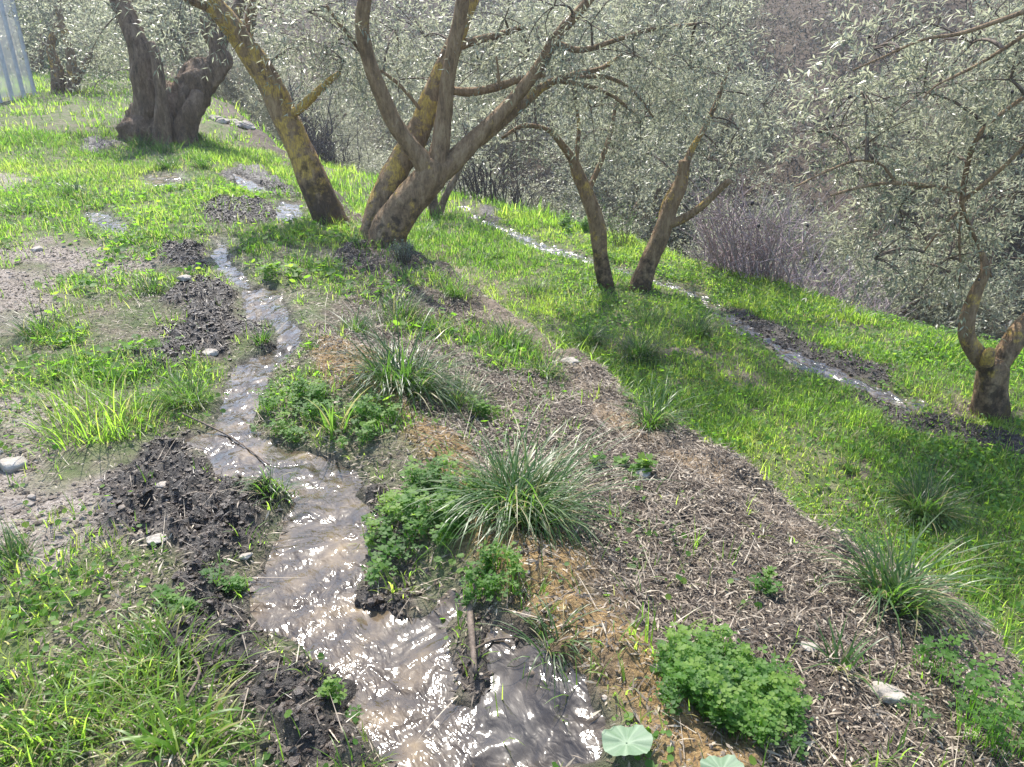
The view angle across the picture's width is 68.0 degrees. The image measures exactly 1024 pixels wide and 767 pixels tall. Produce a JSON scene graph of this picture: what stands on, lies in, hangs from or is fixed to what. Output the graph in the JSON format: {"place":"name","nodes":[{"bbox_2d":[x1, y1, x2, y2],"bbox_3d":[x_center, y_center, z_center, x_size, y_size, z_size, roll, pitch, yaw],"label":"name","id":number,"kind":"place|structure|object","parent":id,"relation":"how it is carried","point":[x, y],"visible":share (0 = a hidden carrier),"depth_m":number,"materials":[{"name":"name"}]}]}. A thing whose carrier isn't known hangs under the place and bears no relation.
{"place":"outdoors","nodes":[
{"label":"outdoors","id":0,"kind":"place"},
{"bbox_2d":[84,174,605,766],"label":"stream","id":1,"kind":"structure","parent":0,"point":[394,668],"depth_m":1.97,"materials":[{"name":"liquid"}]},
{"bbox_2d":[182,412,269,464],"bbox_3d":[-1.074,0.198,2.885,0.518,0.067,0.053,16,29,32],"label":"stick","id":2,"kind":"object","parent":1,"relation":"on","point":[214,428],"visible":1,"depth_m":2.94,"materials":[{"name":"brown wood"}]},
{"bbox_2d":[0,0,1023,766],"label":"ground","id":3,"kind":"structure","parent":0,"point":[90,466],"depth_m":2.94,"materials":[{"name":"soil"}]},
{"bbox_2d":[0,456,27,472],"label":"stone","id":4,"kind":"object","parent":3,"relation":"on","point":[11,464],"visible":0.94,"depth_m":2.68,"materials":[{"name":"stone"}]},
{"bbox_2d":[0,0,36,102],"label":"plastic fence","id":5,"kind":"object","parent":3,"relation":"on","point":[14,79],"visible":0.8,"depth_m":12.88,"materials":[{"name":"beige"}]},
{"bbox_2d":[1,189,37,215],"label":"grass tussock","id":6,"kind":"object","parent":3,"relation":"on","point":[17,208],"depth_m":6.59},
{"bbox_2d":[0,507,52,586],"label":"grass tussock","id":7,"kind":"object","parent":3,"relation":"on","point":[11,543],"depth_m":2.23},
{"bbox_2d":[0,292,87,352],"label":"grass tussock","id":8,"kind":"object","parent":3,"relation":"on","point":[34,327],"depth_m":3.90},
{"bbox_2d":[9,0,114,70],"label":"olive tree","id":9,"kind":"object","parent":3,"relation":"on","point":[39,54],"visible":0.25,"depth_m":21.12,"materials":[{"name":"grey plant"}]},
{"bbox_2d":[52,175,92,197],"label":"grass tussock","id":10,"kind":"object","parent":3,"relation":"on","point":[74,188],"depth_m":7.26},
{"bbox_2d":[0,631,157,766],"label":"grass tussock","id":11,"kind":"object","parent":3,"relation":"on","point":[22,729],"depth_m":1.69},
{"bbox_2d":[5,0,167,93],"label":"olive tree","id":12,"kind":"object","parent":3,"relation":"on","point":[57,74],"visible":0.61,"depth_m":13.86,"materials":[{"name":"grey plant"}]},
{"bbox_2d":[0,337,207,459],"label":"grass tussock","id":13,"kind":"object","parent":3,"relation":"on","point":[72,407],"depth_m":2.97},
{"bbox_2d":[15,591,219,702],"bbox_3d":[-0.956,0.646,1.876,0.449,0.142,0.391,0,24,0],"label":"grass tussock","id":14,"kind":"object","parent":3,"relation":"on","point":[151,622],"depth_m":1.89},
{"bbox_2d":[71,0,203,69],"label":"olive tree","id":15,"kind":"object","parent":3,"relation":"on","point":[115,21],"visible":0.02,"depth_m":20.74,"materials":[{"name":"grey plant"}]},
{"bbox_2d":[118,130,161,147],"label":"grass tussock","id":16,"kind":"object","parent":3,"relation":"on","point":[137,141],"depth_m":9.50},
{"bbox_2d":[114,264,173,297],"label":"grass tussock","id":17,"kind":"object","parent":3,"relation":"on","point":[154,288],"depth_m":4.59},
{"bbox_2d":[12,598,278,766],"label":"grass tussock","id":18,"kind":"object","parent":3,"relation":"on","point":[109,674],"depth_m":1.76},
{"bbox_2d":[50,0,247,144],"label":"old olive tree","id":19,"kind":"object","parent":3,"relation":"on","point":[155,109],"visible":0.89,"depth_m":9.64,"materials":[{"name":"green plant"}]},
{"bbox_2d":[146,532,167,543],"bbox_3d":[-1.073,0.471,2.302,0.075,0.027,0.054,0,24,0],"label":"stone","id":20,"kind":"object","parent":3,"relation":"on","point":[156,538],"visible":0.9,"depth_m":2.29,"materials":[{"name":"stone"}]},
{"bbox_2d":[139,130,184,154],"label":"grass tussock","id":21,"kind":"object","parent":3,"relation":"on","point":[161,148],"depth_m":9.30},
{"bbox_2d":[146,150,181,169],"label":"grass tussock","id":22,"kind":"object","parent":3,"relation":"on","point":[168,164],"depth_m":8.52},
{"bbox_2d":[83,0,256,80],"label":"olive tree","id":23,"kind":"object","parent":3,"relation":"on","point":[181,17],"visible":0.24,"depth_m":16.71,"materials":[{"name":"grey plant"}]},
{"bbox_2d":[100,648,264,766],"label":"grass tussock","id":24,"kind":"object","parent":3,"relation":"on","point":[155,741],"depth_m":1.65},
{"bbox_2d":[125,361,243,414],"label":"grass tussock","id":25,"kind":"object","parent":3,"relation":"on","point":[197,391],"depth_m":3.16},
{"bbox_2d":[186,654,200,698],"bbox_3d":[-0.739,0.679,1.768,0.027,0.019,0.123,-6,25,-13],"label":"stick","id":26,"kind":"object","parent":3,"relation":"on","point":[196,680],"visible":1,"depth_m":1.76,"materials":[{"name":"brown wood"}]},
{"bbox_2d":[150,558,253,613],"bbox_3d":[-0.861,0.559,2.080,0.199,0.109,0.234,14,28,29],"label":"clover patch","id":27,"kind":"object","parent":3,"relation":"on","point":[236,585],"visible":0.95,"depth_m":2.06,"materials":[{"name":"green plant"}]},
{"bbox_2d":[175,19,307,128],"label":"olive tree","id":28,"kind":"object","parent":3,"relation":"on","point":[227,90],"visible":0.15,"depth_m":24.43,"materials":[{"name":"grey plant"}]},
{"bbox_2d":[101,0,412,227],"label":"olive tree","id":29,"kind":"object","parent":3,"relation":"on","point":[322,201],"visible":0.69,"depth_m":6.23,"materials":[{"name":"green plant"}]},
{"bbox_2d":[240,320,285,345],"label":"grass tussock","id":30,"kind":"object","parent":3,"relation":"on","point":[265,338],"depth_m":3.80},
{"bbox_2d":[232,458,320,509],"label":"grass tussock","id":31,"kind":"object","parent":3,"relation":"on","point":[274,480],"depth_m":2.52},
{"bbox_2d":[257,258,304,280],"bbox_3d":[-1.456,-0.729,4.818,0.297,0.136,0.253,4,25,8],"label":"leafy rosette","id":32,"kind":"object","parent":3,"relation":"on","point":[266,268],"visible":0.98,"depth_m":4.77,"materials":[{"name":"green plant"}]},
{"bbox_2d":[246,375,344,440],"bbox_3d":[-0.875,0.078,3.065,0.415,0.157,0.472,0,24,0],"label":"clover patch","id":33,"kind":"object","parent":3,"relation":"on","point":[299,392],"visible":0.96,"depth_m":3.06,"materials":[{"name":"green plant"}]},
{"bbox_2d":[229,55,391,158],"bbox_3d":[-5.428,-6.582,20.814,4.363,4.536,4.009,7,25,14],"label":"olive tree","id":34,"kind":"object","parent":3,"relation":"on","point":[261,102],"visible":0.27,"depth_m":20.14,"materials":[{"name":"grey plant"}]},
{"bbox_2d":[242,97,386,164],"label":"olive tree","id":35,"kind":"object","parent":3,"relation":"on","point":[334,131],"depth_m":23.74,"materials":[{"name":"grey plant"}]},
{"bbox_2d":[258,39,409,175],"bbox_3d":[-3.552,-4.864,16.608,3.355,4.882,3.074,0,24,0],"label":"thicket","id":36,"kind":"object","parent":3,"relation":"on","point":[317,146],"visible":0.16,"depth_m":15.73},
{"bbox_2d":[307,232,361,244],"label":"clover patch","id":37,"kind":"object","parent":3,"relation":"on","point":[351,238],"visible":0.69,"depth_m":5.98,"materials":[{"name":"green plant"}]},
{"bbox_2d":[303,385,372,439],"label":"grass tussock","id":38,"kind":"object","parent":3,"relation":"on","point":[331,427],"depth_m":2.86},
{"bbox_2d":[314,674,363,722],"bbox_3d":[-0.397,0.733,1.742,0.111,0.114,0.081,14,28,29],"label":"clover patch","id":39,"kind":"object","parent":3,"relation":"on","point":[333,686],"visible":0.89,"depth_m":1.74,"materials":[{"name":"green plant"}]},
{"bbox_2d":[318,133,391,169],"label":"olive tree","id":40,"kind":"object","parent":3,"relation":"on","point":[370,154],"visible":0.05,"depth_m":17.77,"materials":[{"name":"plant"}]},
{"bbox_2d":[321,292,399,334],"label":"grass tussock","id":41,"kind":"object","parent":3,"relation":"on","point":[355,325],"depth_m":3.91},
{"bbox_2d":[321,134,410,178],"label":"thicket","id":42,"kind":"object","parent":3,"relation":"on","point":[378,169],"visible":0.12,"depth_m":15.78,"materials":[{"name":"plant"}]},
{"bbox_2d":[332,391,403,449],"bbox_3d":[-0.541,0.133,2.888,0.267,0.153,0.316,0,24,0],"label":"clover patch","id":43,"kind":"object","parent":3,"relation":"on","point":[369,423],"visible":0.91,"depth_m":2.86,"materials":[{"name":"green plant"}]},
{"bbox_2d":[307,17,477,168],"bbox_3d":[-4.576,-9.981,27.312,6.236,5.948,6.787,-14,28,-28],"label":"olive tree","id":44,"kind":"object","parent":3,"relation":"on","point":[367,90],"visible":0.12,"depth_m":26.40,"materials":[{"name":"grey plant"}]},
{"bbox_2d":[387,239,417,262],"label":"herb","id":45,"kind":"object","parent":3,"relation":"on","point":[403,256],"visible":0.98,"depth_m":5.66,"materials":[{"name":"plant"}]},
{"bbox_2d":[362,272,445,328],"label":"grass tussock","id":46,"kind":"object","parent":3,"relation":"on","point":[410,308],"depth_m":4.35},
{"bbox_2d":[300,286,510,429],"bbox_3d":[-0.442,-0.088,3.168,0.917,0.665,0.853,0,24,0],"label":"grass tussock","id":47,"kind":"object","parent":3,"relation":"on","point":[402,374],"depth_m":3.16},
{"bbox_2d":[360,451,499,587],"bbox_3d":[-0.286,0.377,2.319,0.462,0.223,0.439,-11,27,-23],"label":"clover patch","id":48,"kind":"object","parent":3,"relation":"on","point":[421,510],"visible":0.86,"depth_m":2.27,"materials":[{"name":"green plant"}]},
{"bbox_2d":[349,41,543,188],"bbox_3d":[-1.653,-7.557,23.530,5.790,5.772,6.302,-18,30,-33],"label":"olive tree","id":49,"kind":"object","parent":3,"relation":"on","point":[405,108],"visible":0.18,"depth_m":22.67,"materials":[{"name":"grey plant"}]},
{"bbox_2d":[384,66,525,215],"bbox_3d":[-0.924,-3.427,10.649,1.731,2.306,1.854,-17,30,-33],"label":"olive tree","id":50,"kind":"object","parent":3,"relation":"on","point":[446,193],"visible":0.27,"depth_m":10.66,"materials":[{"name":"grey plant"}]},
{"bbox_2d":[421,260,491,305],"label":"grass tussock","id":51,"kind":"object","parent":3,"relation":"on","point":[451,291],"depth_m":4.86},
{"bbox_2d":[411,360,507,419],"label":"grass tussock","id":52,"kind":"object","parent":3,"relation":"on","point":[454,396],"depth_m":3.25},
{"bbox_2d":[411,139,515,201],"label":"olive tree","id":53,"kind":"object","parent":3,"relation":"on","point":[475,169],"visible":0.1,"depth_m":18.91,"materials":[{"name":"plant"}]},
{"bbox_2d":[466,597,477,673],"bbox_3d":[-0.100,0.621,1.882,0.018,0.024,0.244,-2,25,-5],"label":"stick","id":54,"kind":"object","parent":3,"relation":"on","point":[471,626],"visible":1,"depth_m":1.87,"materials":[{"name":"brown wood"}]},
{"bbox_2d":[464,395,501,420],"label":"clover patch","id":55,"kind":"object","parent":3,"relation":"on","point":[484,409],"visible":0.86,"depth_m":3.09,"materials":[{"name":"green plant"}]},
{"bbox_2d":[454,538,527,614],"bbox_3d":[-0.056,0.512,2.006,0.199,0.201,0.190,0,24,0],"label":"clover patch","id":56,"kind":"object","parent":3,"relation":"on","point":[491,583],"visible":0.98,"depth_m":1.99,"materials":[{"name":"green plant"}]},
{"bbox_2d":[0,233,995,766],"bbox_3d":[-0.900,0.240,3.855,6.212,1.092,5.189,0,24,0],"label":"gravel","id":57,"kind":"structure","parent":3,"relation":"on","point":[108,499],"depth_m":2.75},
{"bbox_2d":[0,15,998,766],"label":"terrace grass","id":58,"kind":"structure","parent":3,"relation":"on","point":[12,137],"depth_m":5.54,"materials":[{"name":"plant"}]},
{"bbox_2d":[430,0,579,121],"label":"olive tree","id":59,"kind":"object","parent":3,"relation":"on","point":[497,24],"visible":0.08,"depth_m":25.43,"materials":[{"name":"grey plant"}]},
{"bbox_2d":[0,194,1023,766],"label":"leaf litter","id":60,"kind":"object","parent":3,"relation":"on","point":[880,714],"visible":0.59,"depth_m":2.28,"materials":[{"name":"plant"}]},
{"bbox_2d":[0,175,1023,766],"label":"ground cover weeds","id":61,"kind":"object","parent":3,"relation":"on","point":[110,371],"visible":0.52,"depth_m":4.59,"materials":[{"name":"green plant"}]},
{"bbox_2d":[444,113,581,220],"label":"thicket","id":62,"kind":"object","parent":3,"relation":"on","point":[517,193],"visible":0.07,"depth_m":11.97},
{"bbox_2d":[238,0,789,248],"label":"olive tree","id":63,"kind":"object","parent":3,"relation":"on","point":[400,200],"visible":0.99,"depth_m":6.04,"materials":[{"name":"green plant"}]},
{"bbox_2d":[480,311,549,348],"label":"grass tussock","id":64,"kind":"object","parent":3,"relation":"on","point":[506,330],"depth_m":4.17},
{"bbox_2d":[461,71,569,195],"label":"olive tree","id":65,"kind":"object","parent":3,"relation":"on","point":[499,152],"visible":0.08,"depth_m":22.98,"materials":[{"name":"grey plant"}]},
{"bbox_2d":[378,390,687,577],"bbox_3d":[0.040,0.307,2.329,0.963,0.555,0.886,0,24,0],"label":"grass tussock","id":66,"kind":"object","parent":3,"relation":"on","point":[518,492],"depth_m":2.29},
{"bbox_2d":[516,275,556,296],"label":"grass tussock","id":67,"kind":"object","parent":3,"relation":"on","point":[534,290],"depth_m":7.63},
{"bbox_2d":[470,166,615,220],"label":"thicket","id":68,"kind":"object","parent":3,"relation":"on","point":[536,193],"visible":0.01,"depth_m":18.62,"materials":[{"name":"plant"}]},
{"bbox_2d":[512,338,581,386],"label":"grass tussock","id":69,"kind":"object","parent":3,"relation":"on","point":[549,368],"depth_m":3.75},
{"bbox_2d":[485,591,609,699],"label":"grass tussock","id":70,"kind":"object","parent":3,"relation":"on","point":[540,635],"depth_m":1.82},
{"bbox_2d":[81,176,1023,766],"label":"mud clods","id":71,"kind":"object","parent":3,"relation":"on","point":[373,600],"visible":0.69,"depth_m":2.39,"materials":[{"name":"soil"}]},
{"bbox_2d":[82,193,1023,766],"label":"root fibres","id":72,"kind":"object","parent":3,"relation":"on","point":[370,481],"visible":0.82,"depth_m":2.61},
{"bbox_2d":[90,207,1023,766],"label":"grass sprouts","id":73,"kind":"object","parent":3,"relation":"on","point":[646,615],"depth_m":2.38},
{"bbox_2d":[494,0,651,147],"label":"olive tree","id":74,"kind":"object","parent":3,"relation":"on","point":[571,30],"visible":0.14,"depth_m":21.47,"materials":[{"name":"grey plant"}]},
{"bbox_2d":[558,209,588,233],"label":"round herb","id":75,"kind":"object","parent":3,"relation":"on","point":[565,222],"visible":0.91,"depth_m":10.22,"materials":[{"name":"green plant"}]},
{"bbox_2d":[460,0,706,288],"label":"olive tree","id":76,"kind":"object","parent":3,"relation":"on","point":[597,228],"visible":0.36,"depth_m":7.34,"materials":[{"name":"green plant"}]},
{"bbox_2d":[558,314,626,352],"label":"grass tussock","id":77,"kind":"object","parent":3,"relation":"on","point":[591,338],"depth_m":6.16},
{"bbox_2d":[557,201,649,236],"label":"olive tree","id":78,"kind":"object","parent":3,"relation":"on","point":[584,213],"visible":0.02,"depth_m":14.03,"materials":[{"name":"plant"}]},
{"bbox_2d":[212,94,1023,665],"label":"terrace grass","id":79,"kind":"structure","parent":3,"relation":"on","point":[530,218],"depth_m":5.68,"materials":[{"name":"plant"}]},
{"bbox_2d":[540,38,702,190],"bbox_3d":[2.933,-6.692,19.290,4.505,4.082,4.324,1,25,1],"label":"olive tree","id":80,"kind":"object","parent":3,"relation":"on","point":[631,119],"visible":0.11,"depth_m":18.72,"materials":[{"name":"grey plant"}]},
{"bbox_2d":[589,450,657,475],"bbox_3d":[0.421,0.293,2.866,0.258,0.103,0.151,10,26,21],"label":"clover patch","id":81,"kind":"object","parent":3,"relation":"on","point":[641,459],"visible":0.84,"depth_m":2.84,"materials":[{"name":"green plant"}]},
{"bbox_2d":[602,724,652,755],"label":"mallow plant","id":82,"kind":"object","parent":3,"relation":"on","point":[635,739],"visible":0.98,"depth_m":1.52,"materials":[{"name":"green plant"}]},
{"bbox_2d":[599,197,658,245],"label":"weed stalks","id":83,"kind":"object","parent":3,"relation":"on","point":[623,237],"visible":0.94,"depth_m":9.44,"materials":[{"name":"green plant"}]},
{"bbox_2d":[525,98,740,259],"bbox_3d":[2.882,-3.771,16.866,4.900,4.950,5.332,-5,25,-11],"label":"olive tree","id":84,"kind":"object","parent":3,"relation":"on","point":[646,235],"visible":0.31,"depth_m":16.34,"materials":[{"name":"grey plant"}]},
{"bbox_2d":[603,312,688,369],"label":"grass tussock","id":85,"kind":"object","parent":3,"relation":"on","point":[642,346],"depth_m":5.87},
{"bbox_2d":[620,296,677,324],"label":"grass tussock","id":86,"kind":"object","parent":3,"relation":"on","point":[647,315],"depth_m":6.78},
{"bbox_2d":[590,111,721,237],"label":"olive tree","id":87,"kind":"object","parent":3,"relation":"on","point":[631,170],"visible":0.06,"depth_m":17.86,"materials":[{"name":"plant"}]},
{"bbox_2d":[607,360,711,438],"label":"grass tussock","id":88,"kind":"object","parent":3,"relation":"on","point":[655,418],"depth_m":3.28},
{"bbox_2d":[349,0,1023,325],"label":"hillside brushwood","id":89,"kind":"object","parent":3,"relation":"on","point":[810,100],"visible":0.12,"depth_m":18.35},
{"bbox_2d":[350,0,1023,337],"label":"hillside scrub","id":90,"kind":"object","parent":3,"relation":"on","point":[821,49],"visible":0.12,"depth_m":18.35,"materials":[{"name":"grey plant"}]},
{"bbox_2d":[602,0,783,94],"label":"olive tree","id":91,"kind":"object","parent":3,"relation":"on","point":[670,5],"visible":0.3,"depth_m":21.14,"materials":[{"name":"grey plant"}]},
{"bbox_2d":[458,205,928,410],"bbox_3d":[1.120,-1.308,8.556,0.878,0.122,8.128,-12,27,-25],"label":"runnel","id":92,"kind":"object","parent":3,"relation":"in","point":[840,374],"visible":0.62,"depth_m":6.07,"materials":[{"name":"liquid"}]},
{"bbox_2d":[671,306,732,341],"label":"grass tussock","id":93,"kind":"object","parent":3,"relation":"on","point":[701,327],"depth_m":6.38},
{"bbox_2d":[585,2,827,291],"bbox_3d":[1.872,-2.296,7.697,2.338,2.801,1.891,-5,25,-10],"label":"olive tree","id":94,"kind":"object","parent":3,"relation":"on","point":[668,220],"visible":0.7,"depth_m":7.47,"materials":[{"name":"green plant"}]},
{"bbox_2d":[634,40,804,215],"bbox_3d":[4.399,-5.826,17.491,3.683,4.279,3.721,-11,27,-22],"label":"olive tree","id":95,"kind":"object","parent":3,"relation":"on","point":[745,121],"visible":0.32,"depth_m":16.82,"materials":[{"name":"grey plant"}]},
{"bbox_2d":[700,754,743,766],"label":"mallow plant","id":96,"kind":"object","parent":3,"relation":"on","point":[727,760],"visible":1,"depth_m":1.44,"materials":[{"name":"green plant"}]},
{"bbox_2d":[644,618,822,760],"bbox_3d":[0.495,0.676,1.707,0.370,0.235,0.389,13,28,27],"label":"clover patch","id":97,"kind":"object","parent":3,"relation":"on","point":[734,694],"visible":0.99,"depth_m":1.66,"materials":[{"name":"green plant"}]},
{"bbox_2d":[668,195,837,295],"bbox_3d":[3.592,-1.212,13.043,4.121,3.825,3.786,-12,27,-25],"label":"bush","id":98,"kind":"object","parent":3,"relation":"on","point":[698,236],"visible":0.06,"depth_m":13.07,"materials":[{"name":"plant"}]},
{"bbox_2d":[746,565,783,593],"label":"clover patch","id":99,"kind":"object","parent":3,"relation":"on","point":[768,585],"visible":0.99,"depth_m":2.19,"materials":[{"name":"green plant"}]},
{"bbox_2d":[650,129,939,318],"bbox_3d":[3.082,-1.191,8.832,3.169,3.607,2.884,-11,27,-23],"label":"bare bush","id":100,"kind":"object","parent":3,"relation":"on","point":[736,261],"visible":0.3,"depth_m":8.16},
{"bbox_2d":[736,166,880,304],"bbox_3d":[5.331,-2.168,14.715,3.163,3.793,3.131,13,27,25],"label":"bush","id":101,"kind":"object","parent":3,"relation":"on","point":[827,229],"visible":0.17,"depth_m":14.14,"materials":[{"name":"plant"}]},
{"bbox_2d":[790,616,895,701],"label":"grass tussock","id":102,"kind":"object","parent":3,"relation":"on","point":[848,655],"depth_m":1.96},
{"bbox_2d":[833,454,867,475],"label":"grass tussock","id":103,"kind":"object","parent":3,"relation":"on","point":[855,469],"depth_m":4.41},
{"bbox_2d":[748,0,1023,420],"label":"olive tree","id":104,"kind":"object","parent":3,"relation":"on","point":[990,393],"visible":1,"depth_m":4.62,"materials":[{"name":"green plant"}]},
{"bbox_2d":[800,223,972,329],"bbox_3d":[6.343,-1.123,13.008,3.131,3.526,3.163,3,25,6],"label":"bush","id":105,"kind":"object","parent":3,"relation":"on","point":[902,309],"visible":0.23,"depth_m":12.58,"materials":[{"name":"plant"}]},
{"bbox_2d":[867,681,909,706],"bbox_3d":[0.932,0.771,1.881,0.108,0.039,0.056,9,26,18],"label":"stone","id":106,"kind":"object","parent":3,"relation":"on","point":[881,689],"visible":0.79,"depth_m":1.87,"materials":[{"name":"stone"}]},
{"bbox_2d":[778,472,1023,678],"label":"grass tussock","id":107,"kind":"object","parent":3,"relation":"on","point":[895,583],"depth_m":2.22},
{"bbox_2d":[822,61,1023,270],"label":"olive tree","id":108,"kind":"object","parent":3,"relation":"on","point":[895,140],"visible":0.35,"depth_m":13.87,"materials":[{"name":"grey plant"}]},
{"bbox_2d":[861,449,995,544],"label":"grass tussock","id":109,"kind":"object","parent":3,"relation":"on","point":[924,498],"depth_m":4.01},
{"bbox_2d":[887,239,1023,343],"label":"bush","id":110,"kind":"object","parent":3,"relation":"on","point":[988,324],"visible":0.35,"depth_m":11.87,"materials":[{"name":"plant"}]},
{"bbox_2d":[895,633,1023,766],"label":"tall weeds","id":111,"kind":"object","parent":3,"relation":"on","point":[970,683],"visible":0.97,"depth_m":1.78,"materials":[{"name":"green plant"}]},
{"bbox_2d":[900,0,1023,219],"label":"olive tree","id":112,"kind":"object","parent":3,"relation":"on","point":[1006,32],"visible":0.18,"depth_m":13.75,"materials":[{"name":"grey plant"}]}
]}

